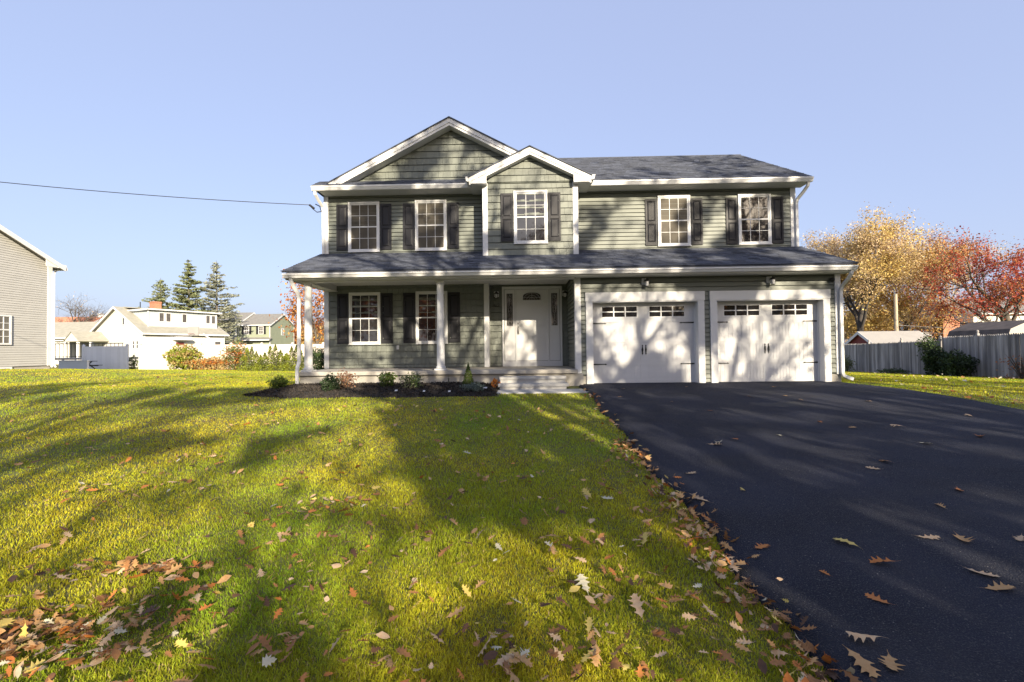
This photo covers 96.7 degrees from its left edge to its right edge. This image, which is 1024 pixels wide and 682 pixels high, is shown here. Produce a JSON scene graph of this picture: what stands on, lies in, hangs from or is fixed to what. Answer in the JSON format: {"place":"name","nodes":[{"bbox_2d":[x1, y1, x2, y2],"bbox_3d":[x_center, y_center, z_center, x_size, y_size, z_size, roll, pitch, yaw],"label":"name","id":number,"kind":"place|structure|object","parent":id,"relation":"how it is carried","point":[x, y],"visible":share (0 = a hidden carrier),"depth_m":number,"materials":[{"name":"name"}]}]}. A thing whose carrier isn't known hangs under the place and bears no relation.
{"place":"outdoors","nodes":[
{"label":"outdoors","id":0,"kind":"place"},
{"bbox_2d":[0,364,1023,681],"bbox_3d":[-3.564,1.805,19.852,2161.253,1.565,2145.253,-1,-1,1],"label":"lawn","id":1,"kind":"structure","parent":0,"point":[270,472],"depth_m":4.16,"materials":[{"name":"plant"}]},
{"bbox_2d":[0,225,67,368],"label":"house","id":2,"kind":"structure","parent":1,"relation":"on","point":[27,282],"depth_m":22.94,"materials":[{"name":"beige"}]},
{"bbox_2d":[0,314,11,344],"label":"window","id":3,"kind":"structure","parent":2,"relation":"in","point":[5,320],"depth_m":22.03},
{"bbox_2d":[28,639,44,649],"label":"fallen leaf","id":4,"kind":"object","parent":1,"relation":"on","point":[40,645],"visible":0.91,"depth_m":2.41,"materials":[{"name":"plant"}]},
{"bbox_2d":[59,619,74,626],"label":"fallen leaf","id":5,"kind":"object","parent":1,"relation":"on","point":[67,622],"visible":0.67,"depth_m":2.60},
{"bbox_2d":[58,360,89,368],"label":"garden wall","id":6,"kind":"structure","parent":1,"relation":"on","point":[73,364],"depth_m":31.42,"materials":[{"name":"white plastic"}]},
{"bbox_2d":[51,322,97,366],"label":"house","id":7,"kind":"structure","parent":1,"relation":"on","point":[63,330],"depth_m":57.73,"materials":[{"name":"beige"}]},
{"bbox_2d":[65,655,86,666],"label":"fallen leaf","id":8,"kind":"object","parent":1,"relation":"on","point":[76,662],"visible":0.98,"depth_m":2.31,"materials":[{"name":"plant"}]},
{"bbox_2d":[52,313,103,363],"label":"house","id":9,"kind":"structure","parent":1,"relation":"on","point":[58,343],"depth_m":78.48,"materials":[{"name":"white"}]},
{"bbox_2d":[55,293,108,348],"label":"bare tree","id":10,"kind":"object","parent":1,"relation":"on","point":[74,311],"visible":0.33,"depth_m":76.83,"materials":[{"name":"brown plant"}]},
{"bbox_2d":[52,343,138,359],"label":"deck","id":11,"kind":"structure","parent":1,"relation":"on","point":[63,358],"depth_m":36.14,"materials":[{"name":"black metal"}]},
{"bbox_2d":[87,657,104,667],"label":"fallen leaf","id":12,"kind":"object","parent":1,"relation":"on","point":[95,661],"visible":1,"depth_m":2.30,"materials":[{"name":"plant"}]},
{"bbox_2d":[81,344,128,368],"bbox_3d":[-30.967,1.371,34.644,3.570,2.281,0.170,-1,-1,1],"label":"fence","id":13,"kind":"object","parent":1,"relation":"on","point":[109,357],"visible":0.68,"depth_m":34.62,"materials":[{"name":"white plastic"}]},
{"bbox_2d":[97,631,114,645],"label":"fallen leaf","id":14,"kind":"object","parent":1,"relation":"on","point":[106,639],"visible":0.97,"depth_m":2.46,"materials":[{"name":"plant"}]},
{"bbox_2d":[111,645,120,659],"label":"fallen leaf","id":15,"kind":"object","parent":1,"relation":"on","point":[115,653],"visible":1,"depth_m":2.33,"materials":[{"name":"plant"}]},
{"bbox_2d":[129,353,138,368],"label":"shrub","id":16,"kind":"object","parent":1,"relation":"on","point":[131,360],"visible":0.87,"depth_m":35.04,"materials":[{"name":"green plant"}]},
{"bbox_2d":[138,628,152,648],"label":"fallen leaf","id":17,"kind":"object","parent":1,"relation":"on","point":[145,636],"visible":0.97,"depth_m":2.48,"materials":[{"name":"plant"}]},
{"bbox_2d":[63,301,229,366],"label":"house","id":18,"kind":"structure","parent":1,"relation":"on","point":[153,324],"depth_m":51.34,"materials":[{"name":"beige"}]},
{"bbox_2d":[158,312,164,321],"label":"window","id":19,"kind":"structure","parent":18,"relation":"in","point":[161,315],"depth_m":51.34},
{"bbox_2d":[137,280,179,309],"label":"spruce tree","id":20,"kind":"object","parent":1,"relation":"on","point":[162,290],"visible":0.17,"depth_m":64.91,"materials":[{"name":"green plant"}]},
{"bbox_2d":[164,563,181,574],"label":"fallen leaf","id":21,"kind":"object","parent":1,"relation":"on","point":[175,568],"visible":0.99,"depth_m":3.10,"materials":[{"name":"plant"}]},
{"bbox_2d":[170,614,185,626],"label":"fallen leaf","id":22,"kind":"object","parent":1,"relation":"on","point":[178,619],"visible":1,"depth_m":2.58,"materials":[{"name":"plant"}]},
{"bbox_2d":[162,343,203,369],"bbox_3d":[-22.691,1.120,31.474,2.438,1.923,2.344,-1,-1,1],"label":"shrub","id":23,"kind":"object","parent":1,"relation":"on","point":[184,354],"visible":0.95,"depth_m":31.13,"materials":[{"name":"green plant"}]},
{"bbox_2d":[174,638,192,647],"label":"fallen leaf","id":24,"kind":"object","parent":1,"relation":"on","point":[181,643],"visible":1,"depth_m":2.40,"materials":[{"name":"plant"}]},
{"bbox_2d":[181,584,199,596],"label":"fallen leaf","id":25,"kind":"object","parent":1,"relation":"on","point":[191,590],"visible":1,"depth_m":2.86,"materials":[{"name":"plant"}]},
{"bbox_2d":[164,260,220,325],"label":"spruce tree","id":26,"kind":"object","parent":1,"relation":"on","point":[189,293],"visible":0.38,"depth_m":66.80,"materials":[{"name":"green plant"}]},
{"bbox_2d":[188,327,214,344],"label":"basketball hoop","id":27,"kind":"object","parent":1,"relation":"on","point":[193,331],"visible":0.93,"depth_m":41.04,"materials":[{"name":"metal"}]},
{"bbox_2d":[181,356,233,369],"bbox_3d":[-20.789,1.550,31.430,2.920,1.086,2.768,-1,-1,1],"label":"shrub","id":28,"kind":"object","parent":1,"relation":"on","point":[205,363],"visible":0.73,"depth_m":30.82,"materials":[{"name":"orange plant"}]},
{"bbox_2d":[185,261,245,344],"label":"spruce tree","id":29,"kind":"object","parent":1,"relation":"on","point":[228,308],"visible":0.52,"depth_m":69.01,"materials":[{"name":"green plant"}]},
{"bbox_2d":[138,342,323,369],"bbox_3d":[-20.070,1.252,34.416,16.570,2.322,0.170,-1,-1,1],"label":"fence","id":30,"kind":"object","parent":1,"relation":"on","point":[151,357],"visible":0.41,"depth_m":34.47,"materials":[{"name":"plastic"}]},
{"bbox_2d":[218,337,250,369],"bbox_3d":[-17.691,0.829,29.319,1.881,2.270,1.921,0,-1,-41],"label":"shrub","id":31,"kind":"object","parent":1,"relation":"on","point":[237,354],"visible":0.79,"depth_m":29.12,"materials":[{"name":"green plant"}]},
{"bbox_2d":[236,346,267,370],"bbox_3d":[-16.190,1.118,28.305,2.004,1.641,0.973,-1,-1,1],"label":"young pine","id":32,"kind":"object","parent":1,"relation":"on","point":[257,365],"visible":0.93,"depth_m":28.22,"materials":[{"name":"green plant"}]},
{"bbox_2d":[218,312,296,344],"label":"house","id":33,"kind":"structure","parent":1,"relation":"on","point":[253,328],"depth_m":81.98,"materials":[{"name":"grey"}]},
{"bbox_2d":[258,634,276,654],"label":"fallen leaf","id":34,"kind":"object","parent":1,"relation":"on","point":[264,641],"visible":0.92,"depth_m":2.39,"materials":[{"name":"plant"}]},
{"bbox_2d":[259,654,276,667],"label":"fallen leaf","id":35,"kind":"object","parent":1,"relation":"on","point":[267,661],"visible":1,"depth_m":2.30,"materials":[{"name":"plant"}]},
{"bbox_2d":[262,344,286,370],"bbox_3d":[-14.976,1.087,28.892,2.396,1.768,1.279,-1,-1,1],"label":"young pine","id":36,"kind":"object","parent":1,"relation":"on","point":[274,364],"visible":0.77,"depth_m":28.71,"materials":[{"name":"green plant"}]},
{"bbox_2d":[279,345,303,370],"bbox_3d":[-13.394,1.089,28.280,2.108,1.732,1.066,-1,-1,1],"label":"young pine","id":37,"kind":"object","parent":1,"relation":"on","point":[288,362],"visible":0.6,"depth_m":28.16,"materials":[{"name":"green plant"}]},
{"bbox_2d":[268,266,323,343],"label":"oak tree","id":38,"kind":"object","parent":1,"relation":"on","point":[315,326],"visible":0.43,"depth_m":40.89,"materials":[{"name":"red plant"}]},
{"bbox_2d":[296,320,323,343],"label":"distant tree","id":39,"kind":"object","parent":1,"relation":"on","point":[302,339],"visible":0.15,"depth_m":93.86,"materials":[{"name":"orange plant"}]},
{"bbox_2d":[303,346,323,369],"bbox_3d":[-10.460,1.025,24.665,1.600,1.530,1.556,-1,-1,1],"label":"shrub","id":40,"kind":"object","parent":1,"relation":"on","point":[318,356],"visible":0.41,"depth_m":24.33,"materials":[{"name":"green plant"}]},
{"bbox_2d":[241,381,499,398],"bbox_3d":[-3.276,1.173,10.818,5.870,0.241,1.690,-1,-1,1],"label":"mulch bed","id":41,"kind":"object","parent":1,"relation":"on","point":[401,395],"visible":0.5,"depth_m":10.24,"materials":[{"name":"wood"}]},
{"bbox_2d":[266,374,288,388],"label":"boxwood","id":42,"kind":"object","parent":41,"relation":"on","point":[276,383],"visible":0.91,"depth_m":11.11,"materials":[{"name":"green plant"}]},
{"bbox_2d":[319,372,342,391],"bbox_3d":[-4.201,0.963,10.571,0.514,0.498,0.478,0,-1,-33],"label":"azalea","id":43,"kind":"object","parent":41,"relation":"on","point":[331,383],"visible":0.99,"depth_m":10.48,"materials":[{"name":"green plant"}]},
{"bbox_2d":[336,367,359,388],"bbox_3d":[-3.933,0.903,10.894,0.586,0.557,0.572,-1,-1,1],"label":"barberry","id":44,"kind":"object","parent":41,"relation":"on","point":[345,378],"visible":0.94,"depth_m":10.84,"materials":[{"name":"red plant"}]},
{"bbox_2d":[377,370,397,386],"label":"holly","id":45,"kind":"object","parent":41,"relation":"on","point":[387,377],"visible":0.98,"depth_m":11.04,"materials":[{"name":"green plant"}]},
{"bbox_2d":[397,371,423,387],"bbox_3d":[-2.374,0.943,10.763,0.631,0.488,0.609,-1,-1,1],"label":"euonymus","id":46,"kind":"object","parent":41,"relation":"on","point":[407,381],"visible":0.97,"depth_m":10.67,"materials":[{"name":"green plant"}]},
{"bbox_2d":[461,363,473,384],"bbox_3d":[-1.076,0.825,11.192,0.364,0.624,0.363,-1,-1,1],"label":"dwarf spruce","id":47,"kind":"object","parent":41,"relation":"on","point":[469,377],"visible":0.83,"depth_m":11.16,"materials":[{"name":"green plant"}]},
{"bbox_2d":[459,381,485,391],"bbox_3d":[-0.846,1.047,10.384,0.525,0.276,0.590,-1,-1,39],"label":"juniper","id":48,"kind":"object","parent":41,"relation":"on","point":[477,386],"visible":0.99,"depth_m":10.27,"materials":[{"name":"green plant"}]},
{"bbox_2d":[372,631,389,638],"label":"fallen leaf","id":49,"kind":"object","parent":1,"relation":"on","point":[382,635],"visible":0.97,"depth_m":2.48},
{"bbox_2d":[395,645,411,657],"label":"fallen leaf","id":50,"kind":"object","parent":1,"relation":"on","point":[402,651],"visible":1,"depth_m":2.33,"materials":[{"name":"plant"}]},
{"bbox_2d":[446,606,464,617],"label":"fallen leaf","id":51,"kind":"object","parent":1,"relation":"on","point":[457,611],"visible":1,"depth_m":2.63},
{"bbox_2d":[483,650,497,659],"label":"fallen leaf","id":52,"kind":"object","parent":1,"relation":"on","point":[491,655],"visible":1,"depth_m":2.28,"materials":[{"name":"plant"}]},
{"bbox_2d":[490,653,514,667],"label":"fallen leaf","id":53,"kind":"object","parent":1,"relation":"on","point":[507,656],"visible":0.92,"depth_m":2.27,"materials":[{"name":"plant"}]},
{"bbox_2d":[0,372,1022,681],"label":"leaf litter","id":54,"kind":"object","parent":1,"relation":"on","point":[8,650],"visible":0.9,"depth_m":2.85,"materials":[{"name":"plant"}]},
{"bbox_2d":[16,623,27,637],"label":"fallen leaf","id":55,"kind":"object","parent":54,"relation":"on","point":[24,633],"visible":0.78,"depth_m":2.50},
{"bbox_2d":[508,649,532,667],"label":"fallen leaf","id":56,"kind":"object","parent":1,"relation":"on","point":[525,660],"visible":1,"depth_m":2.27,"materials":[{"name":"plant"}]},
{"bbox_2d":[281,116,858,389],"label":"house","id":57,"kind":"structure","parent":1,"relation":"on","point":[452,248],"depth_m":13.04,"materials":[{"name":"green"}]},
{"bbox_2d":[348,201,379,252],"bbox_3d":[-4.469,-3.438,13.727,0.970,1.525,0.061,-1,-1,1],"label":"window","id":58,"kind":"structure","parent":57,"relation":"in","point":[363,234],"depth_m":13.73,"materials":[{"name":"white glass"}]},
{"bbox_2d":[348,292,380,344],"bbox_3d":[-4.428,-0.674,13.679,0.970,1.575,0.061,-1,-1,1],"label":"window","id":59,"kind":"structure","parent":57,"relation":"in","point":[364,329],"depth_m":13.68,"materials":[{"name":"white glass"}]},
{"bbox_2d":[415,200,446,250],"bbox_3d":[-2.440,-3.477,13.685,0.970,1.535,0.061,-1,-1,1],"label":"window","id":60,"kind":"structure","parent":57,"relation":"in","point":[429,236],"depth_m":13.68,"materials":[{"name":"white glass"}]},
{"bbox_2d":[416,291,447,343],"bbox_3d":[-2.408,-0.702,13.637,0.970,1.585,0.061,-1,-1,1],"label":"window","id":61,"kind":"structure","parent":57,"relation":"in","point":[426,323],"depth_m":13.64,"materials":[{"name":"white glass"}]},
{"bbox_2d":[513,190,547,243],"bbox_3d":[0.530,-3.519,12.923,0.980,1.525,0.061,-1,-1,1],"label":"window","id":62,"kind":"structure","parent":57,"relation":"in","point":[528,229],"depth_m":12.92,"materials":[{"name":"white glass"}]},
{"bbox_2d":[502,286,562,366],"bbox_3d":[0.615,-0.450,13.841,1.820,2.432,0.115,-1,-1,1],"label":"front door","id":63,"kind":"structure","parent":57,"relation":"in","point":[535,314],"depth_m":13.84,"materials":[{"name":"white"}]},
{"bbox_2d":[585,291,705,383],"bbox_3d":[3.433,-0.073,11.839,3.054,2.382,0.328,-1,-1,1],"label":"garage door","id":64,"kind":"structure","parent":57,"relation":"in","point":[632,337],"depth_m":11.94,"materials":[{"name":"white metal"}]},
{"bbox_2d":[657,195,691,246],"bbox_3d":[4.823,-3.577,13.533,0.980,1.525,0.061,-1,-1,1],"label":"window","id":65,"kind":"structure","parent":57,"relation":"in","point":[677,231],"depth_m":13.53,"materials":[{"name":"white glass"}]},
{"bbox_2d":[737,194,772,244],"bbox_3d":[7.192,-3.605,13.484,0.980,1.505,0.061,-1,-1,1],"label":"window","id":66,"kind":"structure","parent":57,"relation":"in","point":[754,212],"depth_m":13.48,"materials":[{"name":"white glass"}]},
{"bbox_2d":[709,289,831,382],"bbox_3d":[6.612,-0.111,11.772,3.054,2.382,0.328,-1,-1,1],"label":"garage door","id":67,"kind":"structure","parent":57,"relation":"in","point":[756,335],"depth_m":11.87,"materials":[{"name":"white metal"}]},
{"bbox_2d":[574,574,589,594],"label":"fallen leaf","id":68,"kind":"object","parent":1,"relation":"on","point":[583,580],"visible":0.97,"depth_m":2.91,"materials":[{"name":"plant"}]},
{"bbox_2d":[586,630,595,640],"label":"fallen leaf","id":69,"kind":"object","parent":1,"relation":"on","point":[591,633],"visible":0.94,"depth_m":2.46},
{"bbox_2d":[584,617,593,632],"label":"fallen leaf","id":70,"kind":"object","parent":69,"relation":"on","point":[589,623],"visible":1,"depth_m":2.51,"materials":[{"name":"plant"}]},
{"bbox_2d":[588,640,601,667],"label":"fallen leaf","id":71,"kind":"object","parent":1,"relation":"on","point":[595,658],"visible":1,"depth_m":2.29,"materials":[{"name":"plant"}]},
{"bbox_2d":[602,593,614,603],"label":"fallen leaf","id":72,"kind":"object","parent":1,"relation":"on","point":[608,597],"visible":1,"depth_m":2.75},
{"bbox_2d":[629,593,644,620],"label":"fallen leaf","id":73,"kind":"object","parent":1,"relation":"on","point":[637,602],"visible":1,"depth_m":2.70,"materials":[{"name":"plant"}]},
{"bbox_2d":[718,648,738,666],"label":"fallen leaf","id":74,"kind":"object","parent":1,"relation":"on","point":[725,654],"visible":0.96,"depth_m":2.29,"materials":[{"name":"plant"}]},
{"bbox_2d":[735,642,751,651],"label":"fallen leaf","id":75,"kind":"object","parent":1,"relation":"on","point":[741,647],"visible":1,"depth_m":2.34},
{"bbox_2d":[736,635,755,643],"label":"fallen leaf","id":76,"kind":"object","parent":1,"relation":"on","point":[743,641],"visible":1,"depth_m":2.37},
{"bbox_2d":[768,656,789,666],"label":"fallen leaf","id":77,"kind":"object","parent":1,"relation":"on","point":[776,662],"visible":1,"depth_m":2.24,"materials":[{"name":"plant"}]},
{"bbox_2d":[770,648,787,659],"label":"fallen leaf","id":78,"kind":"object","parent":1,"relation":"on","point":[775,652],"visible":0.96,"depth_m":2.32,"materials":[{"name":"plant"}]},
{"bbox_2d":[793,636,810,652],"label":"fallen leaf","id":79,"kind":"object","parent":1,"relation":"on","point":[805,646],"visible":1,"depth_m":2.32,"materials":[{"name":"plant"}]},
{"bbox_2d":[803,221,865,259],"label":"maple tree","id":80,"kind":"object","parent":1,"relation":"on","point":[834,241],"visible":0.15,"depth_m":49.52,"materials":[{"name":"plant"}]},
{"bbox_2d":[845,355,855,370],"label":"weed clump","id":81,"kind":"object","parent":1,"relation":"on","point":[848,364],"visible":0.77,"depth_m":28.84,"materials":[{"name":"green plant"}]},
{"bbox_2d":[814,201,934,330],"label":"maple tree","id":82,"kind":"object","parent":1,"relation":"on","point":[861,281],"visible":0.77,"depth_m":42.23,"materials":[{"name":"yellow plant"}]},
{"bbox_2d":[843,299,909,339],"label":"maple","id":83,"kind":"object","parent":1,"relation":"on","point":[869,325],"visible":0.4,"depth_m":53.87,"materials":[{"name":"orange plant"}]},
{"bbox_2d":[844,331,931,344],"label":"shed","id":84,"kind":"structure","parent":1,"relation":"on","point":[863,337],"depth_m":37.31,"materials":[{"name":"metal"}]},
{"bbox_2d":[844,335,941,374],"bbox_3d":[22.095,1.133,32.273,0.110,2.520,18.204,-1,-1,1],"label":"fence","id":85,"kind":"object","parent":1,"relation":"on","point":[873,357],"visible":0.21,"depth_m":26.67,"materials":[{"name":"grey wood"}]},
{"bbox_2d":[876,367,911,373],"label":"weed clump","id":86,"kind":"object","parent":1,"relation":"on","point":[888,370],"visible":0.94,"depth_m":25.45,"materials":[{"name":"green plant"}]},
{"bbox_2d":[894,294,898,330],"bbox_3d":[33.224,-0.721,39.325,0.323,6.700,0.340,-1,-1,1],"label":"utility pole","id":87,"kind":"object","parent":1,"relation":"on","point":[895,313],"visible":0.34,"depth_m":39.27,"materials":[{"name":"white wood"}]},
{"bbox_2d":[843,222,982,330],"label":"maple tree","id":88,"kind":"object","parent":1,"relation":"on","point":[889,306],"visible":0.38,"depth_m":45.67,"materials":[{"name":"orange plant"}]},
{"bbox_2d":[915,333,939,355],"bbox_3d":[21.205,0.232,23.206,0.921,1.268,0.928,-1,-1,1],"label":"yew","id":89,"kind":"object","parent":1,"relation":"on","point":[923,345],"visible":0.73,"depth_m":23.25,"materials":[{"name":"green plant"}]},
{"bbox_2d":[920,341,948,374],"bbox_3d":[21.165,0.880,22.701,1.241,1.799,1.270,-1,-1,35],"label":"yew","id":90,"kind":"object","parent":1,"relation":"on","point":[929,357],"visible":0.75,"depth_m":22.67,"materials":[{"name":"green plant"}]},
{"bbox_2d":[892,289,977,340],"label":"oak","id":91,"kind":"object","parent":1,"relation":"on","point":[925,318],"visible":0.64,"depth_m":47.54,"materials":[{"name":"red plant"}]},
{"bbox_2d":[888,225,1023,327],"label":"red oak","id":92,"kind":"object","parent":1,"relation":"on","point":[1012,296],"visible":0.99,"depth_m":38.49,"materials":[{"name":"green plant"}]},
{"bbox_2d":[934,349,979,375],"bbox_3d":[21.169,1.044,21.596,1.512,1.389,1.483,-1,-1,1],"label":"yew","id":93,"kind":"object","parent":1,"relation":"on","point":[956,364],"visible":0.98,"depth_m":21.36,"materials":[{"name":"green plant"}]},
{"bbox_2d":[897,222,1016,303],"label":"ash tree","id":94,"kind":"object","parent":1,"relation":"on","point":[953,294],"visible":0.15,"depth_m":59.78,"materials":[{"name":"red plant"}]},
{"bbox_2d":[899,298,1023,340],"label":"house","id":95,"kind":"structure","parent":1,"relation":"on","point":[949,326],"depth_m":49.30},
{"bbox_2d":[942,330,1023,377],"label":"fence","id":96,"kind":"object","parent":1,"relation":"on","point":[988,351],"visible":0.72,"depth_m":20.75,"materials":[{"name":"grey wood"}]},
{"bbox_2d":[948,320,1023,363],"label":"shed","id":97,"kind":"structure","parent":1,"relation":"on","point":[999,327],"depth_m":28.49,"materials":[{"name":"grey"}]},
{"bbox_2d":[995,354,1023,378],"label":"bare shrub","id":98,"kind":"object","parent":1,"relation":"on","point":[1020,374],"visible":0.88,"depth_m":19.00,"materials":[{"name":"brown plant"}]},
{"bbox_3d":[-29.845,-2.625,9.280,0.304,8.910,0.320,-1,-1,1],"label":"utility pole","id":99,"kind":"object","parent":1,"relation":"on","visible":0},
{"bbox_2d":[1,182,307,204],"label":"service cable","id":100,"kind":"object","parent":99,"relation":"attached to","point":[152,195],"visible":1,"depth_m":12.99,"materials":[{"name":"rubber"}]},
{"bbox_2d":[0,0,1023,342],"label":"sky","id":101,"kind":"structure","parent":0,"point":[918,105],"materials":[{"name":"blue"}]},
{"bbox_2d":[497,389,587,393],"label":"path","id":102,"kind":"structure","parent":0,"point":[533,391],"depth_m":10.46,"materials":[{"name":"concrete"}]},
{"bbox_2d":[579,381,1023,681],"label":"driveway","id":103,"kind":"structure","parent":0,"point":[809,483],"depth_m":4.08,"materials":[{"name":"asphalt"}]},
{"bbox_2d":[842,644,880,677],"bbox_3d":[1.717,1.575,2.253,0.113,0.021,0.213,-2,7,-4],"label":"fallen leaf","id":104,"kind":"object","parent":103,"relation":"on","point":[864,664],"visible":1,"depth_m":2.22,"materials":[{"name":"plant"}]},
{"bbox_2d":[846,631,885,642],"bbox_3d":[1.872,1.563,2.401,0.187,0.032,0.095,-4,-7,22],"label":"fallen leaf","id":105,"kind":"object","parent":103,"relation":"on","point":[862,636],"visible":1,"depth_m":2.40,"materials":[{"name":"plant"}]},
{"bbox_2d":[865,593,894,604],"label":"fallen leaf","id":106,"kind":"object","parent":103,"relation":"on","point":[873,597],"visible":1,"depth_m":2.75,"materials":[{"name":"plant"}]},
{"bbox_2d":[869,556,900,562],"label":"fallen leaf","id":107,"kind":"object","parent":103,"relation":"on","point":[874,560],"visible":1,"depth_m":3.11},
{"bbox_2d":[878,650,905,671],"bbox_3d":[1.875,1.578,2.254,0.112,0.018,0.187,-3,-5,34],"label":"fallen leaf","id":108,"kind":"object","parent":103,"relation":"on","point":[889,660],"visible":1,"depth_m":2.23,"materials":[{"name":"plant"}]},
{"bbox_2d":[981,581,1013,589],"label":"fallen leaf","id":109,"kind":"object","parent":103,"relation":"on","point":[1001,586],"visible":1,"depth_m":2.80,"materials":[{"name":"plant"}]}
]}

